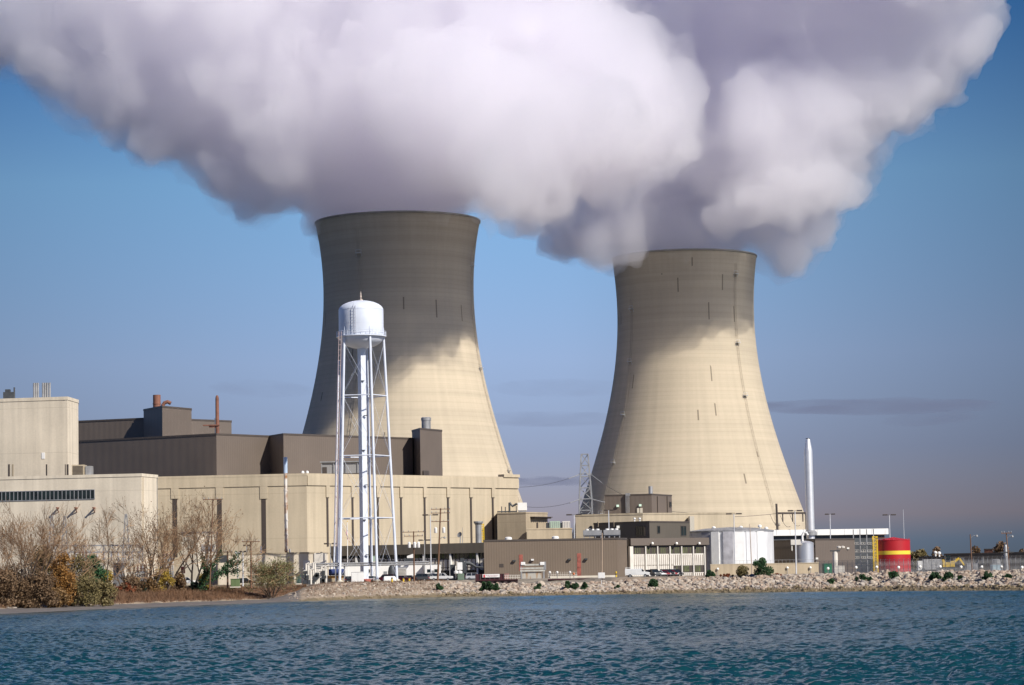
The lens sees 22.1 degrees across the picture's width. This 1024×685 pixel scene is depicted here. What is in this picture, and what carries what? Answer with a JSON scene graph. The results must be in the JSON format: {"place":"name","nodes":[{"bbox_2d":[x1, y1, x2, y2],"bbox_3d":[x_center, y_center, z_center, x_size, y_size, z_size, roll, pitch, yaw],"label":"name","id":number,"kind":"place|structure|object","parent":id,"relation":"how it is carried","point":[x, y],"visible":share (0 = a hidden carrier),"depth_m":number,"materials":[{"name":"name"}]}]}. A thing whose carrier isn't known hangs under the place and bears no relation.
{"place":"outdoors","nodes":[
{"label":"outdoors","id":0,"kind":"place"},
{"bbox_2d":[442,558,482,579],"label":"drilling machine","id":1,"kind":"object","parent":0,"point":[461,565],"visible":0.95,"depth_m":633.81,"materials":[{"name":"white paint"}]},
{"bbox_2d":[0,590,1023,684],"bbox_3d":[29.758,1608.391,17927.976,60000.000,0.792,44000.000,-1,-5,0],"label":"water","id":2,"kind":"structure","parent":0,"point":[970,637],"depth_m":162.88,"materials":[{"name":"teal liquid"}]},
{"bbox_2d":[0,569,1023,613],"bbox_3d":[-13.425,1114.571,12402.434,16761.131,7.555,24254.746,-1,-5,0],"label":"ground","id":3,"kind":"structure","parent":0,"point":[160,603],"depth_m":549.05,"materials":[{"name":"beige stone"}]},
{"bbox_2d":[0,569,18,606],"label":"shrub","id":4,"kind":"object","parent":3,"relation":"on","point":[6,586],"visible":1,"depth_m":443.45,"materials":[{"name":"brown plant"}]},
{"bbox_2d":[0,502,23,596],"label":"bare tree","id":5,"kind":"object","parent":3,"relation":"on","point":[5,559],"visible":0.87,"depth_m":443.98,"materials":[{"name":"brown plant"}]},
{"bbox_2d":[1,562,30,598],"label":"shrub","id":6,"kind":"object","parent":3,"relation":"on","point":[13,570],"visible":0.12,"depth_m":459.66,"materials":[{"name":"brown plant"}]},
{"bbox_2d":[10,575,38,607],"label":"shrub","id":7,"kind":"object","parent":3,"relation":"on","point":[21,594],"visible":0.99,"depth_m":446.09,"materials":[{"name":"brown plant"}]},
{"bbox_2d":[0,383,78,476],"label":"auxiliary building","id":8,"kind":"structure","parent":3,"relation":"on","point":[38,436],"depth_m":642.49,"materials":[{"name":"concrete"}]},
{"bbox_2d":[24,571,60,607],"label":"shrub","id":9,"kind":"object","parent":3,"relation":"on","point":[45,595],"visible":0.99,"depth_m":446.38,"materials":[{"name":"brown plant"}]},
{"bbox_2d":[28,544,58,603],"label":"shrub","id":10,"kind":"object","parent":3,"relation":"on","point":[48,570],"visible":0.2,"depth_m":463.86,"materials":[{"name":"brown plant"}]},
{"bbox_2d":[0,501,87,584],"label":"bare tree","id":11,"kind":"object","parent":3,"relation":"on","point":[13,542],"visible":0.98,"depth_m":448.76,"materials":[{"name":"brown plant"}]},
{"bbox_2d":[46,586,71,607],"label":"shrub","id":12,"kind":"object","parent":3,"relation":"on","point":[64,596],"visible":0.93,"depth_m":449.72,"materials":[{"name":"brown plant"}]},
{"bbox_2d":[48,551,77,606],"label":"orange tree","id":13,"kind":"object","parent":3,"relation":"on","point":[64,576],"visible":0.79,"depth_m":453.75,"materials":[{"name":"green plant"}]},
{"bbox_2d":[46,514,88,564],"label":"bare tree","id":14,"kind":"object","parent":3,"relation":"on","point":[80,545],"visible":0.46,"depth_m":505.40,"materials":[{"name":"brown plant"}]},
{"bbox_2d":[6,498,129,584],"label":"bare tree","id":15,"kind":"object","parent":3,"relation":"on","point":[63,542],"visible":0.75,"depth_m":462.28,"materials":[{"name":"brown plant"}]},
{"bbox_2d":[0,473,157,584],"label":"radwaste building","id":16,"kind":"structure","parent":3,"relation":"on","point":[32,495],"depth_m":601.17,"materials":[{"name":"concrete"}]},
{"bbox_2d":[0,489,94,500],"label":"window","id":17,"kind":"structure","parent":16,"relation":"in","point":[85,494],"depth_m":601.91,"materials":[{"name":"black glass"}]},
{"bbox_2d":[72,465,92,474],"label":"roof louvre","id":18,"kind":"object","parent":16,"relation":"on","point":[82,470],"visible":0.77,"depth_m":617.99,"materials":[{"name":"metal"}]},
{"bbox_2d":[68,554,95,605],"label":"shrub","id":19,"kind":"object","parent":3,"relation":"on","point":[79,567],"visible":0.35,"depth_m":469.98,"materials":[{"name":"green plant"}]},
{"bbox_2d":[71,574,102,606],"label":"shrub","id":20,"kind":"object","parent":3,"relation":"on","point":[89,586],"visible":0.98,"depth_m":461.32,"materials":[{"name":"green plant"}]},
{"bbox_2d":[86,554,108,605],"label":"bush","id":21,"kind":"object","parent":3,"relation":"on","point":[100,571],"visible":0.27,"depth_m":475.80,"materials":[{"name":"green plant"}]},
{"bbox_2d":[54,545,143,571],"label":"switchyard gantry","id":22,"kind":"object","parent":3,"relation":"on","point":[106,552],"visible":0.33,"depth_m":586.17,"materials":[{"name":"grey metal"}]},
{"bbox_2d":[94,580,117,606],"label":"shrub","id":23,"kind":"object","parent":3,"relation":"on","point":[107,588],"visible":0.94,"depth_m":465.68,"materials":[{"name":"green plant"}]},
{"bbox_2d":[113,563,124,585],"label":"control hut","id":24,"kind":"object","parent":3,"relation":"on","point":[114,574],"visible":0.31,"depth_m":575.05,"materials":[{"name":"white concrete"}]},
{"bbox_2d":[87,503,151,582],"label":"bare tree","id":25,"kind":"object","parent":3,"relation":"on","point":[109,520],"visible":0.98,"depth_m":484.16,"materials":[{"name":"brown plant"}]},
{"bbox_2d":[122,514,130,576],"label":"switchyard mast","id":26,"kind":"object","parent":3,"relation":"on","point":[125,518],"visible":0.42,"depth_m":583.57,"materials":[{"name":"grey metal"}]},
{"bbox_2d":[113,574,143,590],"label":"shrub","id":27,"kind":"object","parent":3,"relation":"on","point":[128,579],"visible":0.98,"depth_m":528.13,"materials":[{"name":"brown plant"}]},
{"bbox_2d":[85,521,176,585],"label":"bare tree","id":28,"kind":"object","parent":3,"relation":"on","point":[127,561],"visible":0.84,"depth_m":528.48,"materials":[{"name":"brown plant"}]},
{"bbox_2d":[104,515,178,580],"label":"bare tree","id":29,"kind":"object","parent":3,"relation":"on","point":[136,547],"visible":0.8,"depth_m":536.58,"materials":[{"name":"brown plant"}]},
{"bbox_2d":[145,577,160,590],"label":"shrub","id":30,"kind":"object","parent":3,"relation":"on","point":[152,585],"visible":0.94,"depth_m":538.67,"materials":[{"name":"brown plant"}]},
{"bbox_2d":[78,395,231,440],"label":"refuelling building","id":31,"kind":"structure","parent":3,"relation":"on","point":[160,419],"depth_m":799.69,"materials":[{"name":"grey"}]},
{"bbox_2d":[104,497,205,583],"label":"bare tree","id":32,"kind":"object","parent":3,"relation":"on","point":[154,549],"visible":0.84,"depth_m":541.47,"materials":[{"name":"brown plant"}]},
{"bbox_2d":[152,568,175,590],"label":"shrub","id":33,"kind":"object","parent":3,"relation":"on","point":[166,577],"visible":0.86,"depth_m":543.34,"materials":[{"name":"yellow plant"}]},
{"bbox_2d":[119,494,227,590],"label":"bare tree","id":34,"kind":"object","parent":3,"relation":"on","point":[177,573],"visible":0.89,"depth_m":545.42,"materials":[{"name":"brown plant"}]},
{"bbox_2d":[165,578,186,590],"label":"shrub","id":35,"kind":"object","parent":3,"relation":"on","point":[183,582],"visible":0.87,"depth_m":548.89,"materials":[{"name":"brown plant"}]},
{"bbox_2d":[142,486,213,575],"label":"bare tree","id":36,"kind":"object","parent":3,"relation":"on","point":[185,521],"visible":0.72,"depth_m":550.07,"materials":[{"name":"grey plant"}]},
{"bbox_2d":[161,488,232,585],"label":"bare tree","id":37,"kind":"object","parent":3,"relation":"on","point":[199,571],"visible":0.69,"depth_m":557.96,"materials":[{"name":"brown plant"}]},
{"bbox_2d":[181,532,217,585],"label":"relay house","id":38,"kind":"structure","parent":3,"relation":"on","point":[187,572],"depth_m":653.76,"materials":[{"name":"white concrete"}]},
{"bbox_2d":[178,490,242,574],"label":"bare tree","id":39,"kind":"object","parent":3,"relation":"on","point":[213,536],"visible":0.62,"depth_m":561.27,"materials":[{"name":"brown plant"}]},
{"bbox_2d":[203,497,221,589],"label":"utility pole","id":40,"kind":"object","parent":3,"relation":"on","point":[211,540],"visible":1,"depth_m":550.58,"materials":[{"name":"brown wood"}]},
{"bbox_2d":[0,579,444,607],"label":"dry grass","id":41,"kind":"structure","parent":3,"relation":"on","point":[171,595],"depth_m":545.68,"materials":[{"name":"brown plant"}]},
{"bbox_2d":[182,518,270,591],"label":"ivy tree","id":42,"kind":"object","parent":3,"relation":"on","point":[225,569],"visible":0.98,"depth_m":553.47,"materials":[{"name":"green plant"}]},
{"bbox_2d":[242,540,258,587],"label":"utility pole","id":43,"kind":"object","parent":3,"relation":"on","point":[250,561],"visible":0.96,"depth_m":558.07,"materials":[{"name":"brown wood"}]},
{"bbox_2d":[78,417,442,476],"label":"reactor building","id":44,"kind":"structure","parent":3,"relation":"on","point":[419,452],"depth_m":749.81,"materials":[{"name":"brown"}]},
{"bbox_2d":[203,395,219,432],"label":"vent stack","id":45,"kind":"object","parent":44,"relation":"on","point":[216,426],"visible":0.87,"depth_m":744.83,"materials":[{"name":"brown metal"}]},
{"bbox_2d":[239,552,303,597],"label":"willow shrub","id":46,"kind":"object","parent":3,"relation":"on","point":[267,578],"visible":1,"depth_m":561.79,"materials":[{"name":"green plant"}]},
{"bbox_2d":[219,546,328,584],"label":"pump house","id":47,"kind":"structure","parent":3,"relation":"on","point":[302,559],"depth_m":640.30,"materials":[{"name":"concrete"}]},
{"bbox_2d":[283,457,288,551],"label":"vent mast","id":48,"kind":"object","parent":3,"relation":"on","point":[285,490],"visible":0.84,"depth_m":653.77,"materials":[{"name":"silver metal"}]},
{"bbox_2d":[302,562,313,583],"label":"valve rack","id":49,"kind":"object","parent":3,"relation":"on","point":[307,576],"visible":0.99,"depth_m":595.54,"materials":[{"name":"grey metal"}]},
{"bbox_2d":[312,561,321,583],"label":"valve rack","id":50,"kind":"object","parent":3,"relation":"on","point":[315,576],"visible":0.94,"depth_m":597.52,"materials":[{"name":"grey metal"}]},
{"bbox_2d":[319,564,328,582],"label":"valve rack","id":51,"kind":"object","parent":3,"relation":"on","point":[323,576],"visible":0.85,"depth_m":599.49,"materials":[{"name":"grey metal"}]},
{"bbox_2d":[328,569,343,581],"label":"skid tank","id":52,"kind":"object","parent":3,"relation":"on","point":[331,578],"visible":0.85,"depth_m":621.92,"materials":[{"name":"metal"}]},
{"bbox_2d":[158,471,519,585],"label":"turbine hall","id":53,"kind":"structure","parent":3,"relation":"on","point":[258,499],"depth_m":703.22,"materials":[{"name":"beige concrete"}]},
{"bbox_2d":[320,461,371,473],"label":"roof shed","id":54,"kind":"structure","parent":53,"relation":"on","point":[327,467],"depth_m":727.84,"materials":[{"name":"grey metal"}]},
{"bbox_2d":[351,572,363,581],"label":"equipment cabinet","id":55,"kind":"object","parent":3,"relation":"on","point":[356,576],"visible":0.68,"depth_m":597.65,"materials":[{"name":"white metal"}]},
{"bbox_2d":[333,292,399,581],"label":"water tower","id":56,"kind":"structure","parent":3,"relation":"on","point":[361,326],"depth_m":626.07,"materials":[{"name":"white metal"}]},
{"bbox_2d":[310,561,428,582],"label":"pipe bridge","id":57,"kind":"structure","parent":3,"relation":"on","point":[373,564],"depth_m":619.71,"materials":[{"name":"grey metal"}]},
{"bbox_2d":[345,563,423,581],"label":"site trailer","id":58,"kind":"object","parent":3,"relation":"on","point":[419,569],"visible":0.17,"depth_m":671.55,"materials":[{"name":"white paint"}]},
{"bbox_2d":[331,543,483,579],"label":"office wing","id":59,"kind":"structure","parent":3,"relation":"on","point":[454,553],"depth_m":692.31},
{"bbox_2d":[335,553,482,561],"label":"window","id":60,"kind":"structure","parent":59,"relation":"in","point":[459,555],"depth_m":693.81,"materials":[{"name":"black glass"}]},
{"bbox_2d":[441,567,483,576],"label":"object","id":61,"kind":"structure","parent":59,"relation":"in","point":[447,572],"depth_m":690.09,"materials":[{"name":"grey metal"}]},
{"bbox_2d":[474,521,482,542],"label":"flue stack","id":62,"kind":"object","parent":59,"relation":"on","point":[478,534],"visible":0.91,"depth_m":697.61,"materials":[{"name":"grey metal"}]},
{"bbox_2d":[302,210,522,502],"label":"cooling tower","id":63,"kind":"structure","parent":3,"relation":"on","point":[411,273],"depth_m":875.73,"materials":[{"name":"concrete"}]},
{"bbox_2d":[403,530,423,580],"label":"utility pole","id":64,"kind":"object","parent":3,"relation":"on","point":[414,544],"visible":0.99,"depth_m":597.77,"materials":[{"name":"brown wood"}]},
{"bbox_2d":[425,564,440,579],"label":"site trailer","id":65,"kind":"object","parent":3,"relation":"on","point":[433,570],"visible":0.47,"depth_m":669.56,"materials":[{"name":"white paint"}]},
{"bbox_2d":[431,507,449,580],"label":"utility pole","id":66,"kind":"object","parent":3,"relation":"on","point":[443,529],"visible":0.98,"depth_m":604.13,"materials":[{"name":"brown wood"}]},
{"bbox_2d":[429,573,452,580],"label":"pickup truck","id":67,"kind":"object","parent":3,"relation":"on","point":[443,576],"visible":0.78,"depth_m":622.74,"materials":[{"name":"white paint"}]},
{"bbox_2d":[475,574,503,581],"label":"hoarding","id":68,"kind":"object","parent":3,"relation":"on","point":[479,577],"visible":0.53,"depth_m":615.68,"materials":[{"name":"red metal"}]},
{"bbox_2d":[476,579,517,583],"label":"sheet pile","id":69,"kind":"object","parent":3,"relation":"on","point":[506,581],"visible":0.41,"depth_m":609.42,"materials":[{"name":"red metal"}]},
{"bbox_2d":[520,562,545,578],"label":"trash rake","id":70,"kind":"object","parent":3,"relation":"on","point":[525,574],"visible":0.92,"depth_m":637.52,"materials":[{"name":"grey metal"}]},
{"bbox_2d":[497,512,571,539],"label":"switchgear building","id":71,"kind":"structure","parent":3,"relation":"on","point":[522,525],"depth_m":737.45,"materials":[{"name":"beige concrete"}]},
{"bbox_2d":[497,502,526,512],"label":"air handler","id":72,"kind":"object","parent":71,"relation":"on","point":[522,507],"visible":0.99,"depth_m":744.61,"materials":[{"name":"white paint"}]},
{"bbox_2d":[546,521,559,527],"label":"chiller unit","id":73,"kind":"object","parent":71,"relation":"on","point":[553,524],"visible":0.99,"depth_m":733.14,"materials":[{"name":"grey metal"}]},
{"bbox_2d":[483,536,627,578],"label":"metal shed","id":74,"kind":"structure","parent":3,"relation":"on","point":[580,557],"depth_m":666.87,"materials":[{"name":"brown metal"}]},
{"bbox_2d":[583,529,601,537],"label":"cooling unit","id":75,"kind":"object","parent":74,"relation":"on","point":[591,533],"visible":0.92,"depth_m":677.91,"materials":[{"name":"grey metal"}]},
{"bbox_2d":[603,528,619,537],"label":"cooling unit","id":76,"kind":"object","parent":74,"relation":"on","point":[612,532],"visible":0.91,"depth_m":677.91,"materials":[{"name":"grey metal"}]},
{"bbox_2d":[579,454,592,513],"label":"lattice tower","id":77,"kind":"structure","parent":3,"relation":"on","point":[589,487],"depth_m":857.90,"materials":[{"name":"grey metal"}]},
{"bbox_2d":[625,567,649,576],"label":"utility van","id":78,"kind":"object","parent":3,"relation":"on","point":[630,572],"visible":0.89,"depth_m":608.67,"materials":[{"name":"white paint"}]},
{"bbox_2d":[593,518,689,568],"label":"office","id":79,"kind":"structure","parent":3,"relation":"on","point":[655,529],"depth_m":712.46,"materials":[{"name":"concrete"}]},
{"bbox_2d":[635,526,644,535],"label":"window","id":80,"kind":"structure","parent":79,"relation":"in","point":[639,530],"depth_m":708.44,"materials":[{"name":"black glass"}]},
{"bbox_2d":[575,512,734,537],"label":"service building","id":81,"kind":"structure","parent":3,"relation":"on","point":[702,520],"depth_m":767.76,"materials":[{"name":"beige concrete"}]},
{"bbox_2d":[604,486,671,513],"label":"plant room","id":82,"kind":"object","parent":81,"relation":"on","point":[650,502],"visible":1,"depth_m":784.75,"materials":[{"name":"brown"}]},
{"bbox_2d":[287,569,1023,600],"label":"riprap","id":83,"kind":"object","parent":3,"relation":"on","point":[718,580],"visible":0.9,"depth_m":554.11,"materials":[{"name":"stone"}]},
{"bbox_2d":[627,538,708,576],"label":"office building","id":84,"kind":"structure","parent":3,"relation":"on","point":[687,556],"depth_m":693.22,"materials":[{"name":"white"}]},
{"bbox_2d":[572,248,804,537],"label":"cooling tower","id":85,"kind":"structure","parent":3,"relation":"on","point":[688,426],"depth_m":978.00,"materials":[{"name":"concrete"}]},
{"bbox_2d":[689,525,773,569],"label":"storage tank","id":86,"kind":"object","parent":3,"relation":"on","point":[720,548],"visible":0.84,"depth_m":731.40,"materials":[{"name":"grey metal"}]},
{"bbox_2d":[736,565,748,576],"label":"bush","id":87,"kind":"object","parent":3,"relation":"on","point":[741,570],"visible":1,"depth_m":566.46,"materials":[{"name":"brown plant"}]},
{"bbox_2d":[752,557,773,575],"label":"bush","id":88,"kind":"object","parent":3,"relation":"on","point":[759,565],"visible":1,"depth_m":562.79,"materials":[{"name":"green plant"}]},
{"bbox_2d":[710,559,818,574],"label":"concrete wall","id":89,"kind":"structure","parent":3,"relation":"on","point":[778,567],"depth_m":647.34,"materials":[{"name":"beige concrete"}]},
{"bbox_2d":[775,504,805,529],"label":"line gantry","id":90,"kind":"object","parent":3,"relation":"on","point":[782,513],"visible":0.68,"depth_m":848.00,"materials":[{"name":"grey metal"}]},
{"bbox_2d":[788,510,801,573],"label":"lamp post","id":91,"kind":"object","parent":3,"relation":"on","point":[795,543],"visible":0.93,"depth_m":637.87,"materials":[{"name":"grey metal"}]},
{"bbox_2d":[791,531,813,562],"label":"storage tank","id":92,"kind":"object","parent":3,"relation":"on","point":[804,549],"visible":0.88,"depth_m":703.55,"materials":[{"name":"silver metal"}]},
{"bbox_2d":[774,538,854,572],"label":"diesel building","id":93,"kind":"structure","parent":3,"relation":"on","point":[783,553],"depth_m":772.66,"materials":[{"name":"brown metal"}]},
{"bbox_2d":[804,438,816,538],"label":"exhaust stack","id":94,"kind":"object","parent":93,"relation":"on","point":[809,494],"visible":0.92,"depth_m":793.01,"materials":[{"name":"metal"}]},
{"bbox_2d":[773,528,888,572],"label":"roofed hall","id":95,"kind":"structure","parent":3,"relation":"on","point":[788,534],"depth_m":845.73,"materials":[{"name":"white paint"}]},
{"bbox_2d":[830,546,844,572],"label":"floodlight column","id":96,"kind":"structure","parent":3,"relation":"on","point":[835,554],"depth_m":619.27,"materials":[{"name":"white metal"}]},
{"bbox_2d":[853,529,874,572],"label":"stair bay","id":97,"kind":"object","parent":3,"relation":"on","point":[863,551],"visible":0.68,"depth_m":788.25,"materials":[{"name":"grey metal"}]},
{"bbox_2d":[872,534,885,571],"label":"scaffold tower","id":98,"kind":"structure","parent":3,"relation":"on","point":[876,541],"depth_m":736.16,"materials":[{"name":"yellow metal"}]},
{"bbox_2d":[876,537,910,571],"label":"red tank","id":99,"kind":"object","parent":3,"relation":"on","point":[891,549],"visible":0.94,"depth_m":735.41,"materials":[{"name":"red metal"}]},
{"bbox_2d":[910,549,928,570],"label":"distant tree","id":100,"kind":"object","parent":3,"relation":"on","point":[921,552],"visible":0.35,"depth_m":1044.84,"materials":[{"name":"brown plant"}]},
{"bbox_2d":[819,556,1023,573],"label":"chain link fence","id":101,"kind":"object","parent":3,"relation":"on","point":[929,563],"visible":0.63,"depth_m":533.57,"materials":[{"name":"grey metal"}]},
{"bbox_2d":[918,559,941,571],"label":"silver trailer","id":102,"kind":"object","parent":3,"relation":"on","point":[933,566],"visible":0.57,"depth_m":617.44,"materials":[{"name":"grey metal"}]},
{"bbox_2d":[941,556,963,570],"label":"excavator","id":103,"kind":"object","parent":3,"relation":"on","point":[947,558],"visible":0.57,"depth_m":622.43,"materials":[{"name":"yellow metal"}]},
{"bbox_2d":[918,551,1023,570],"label":"warehouse","id":104,"kind":"structure","parent":3,"relation":"on","point":[984,556],"depth_m":893.65,"materials":[{"name":"grey metal"}]},
{"bbox_2d":[992,541,1009,551],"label":"distant tree","id":105,"kind":"object","parent":3,"relation":"on","point":[999,546],"visible":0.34,"depth_m":1045.53,"materials":[{"name":"brown plant"}]},
{"bbox_2d":[0,0,1023,555],"label":"sky","id":106,"kind":"structure","parent":0,"point":[168,168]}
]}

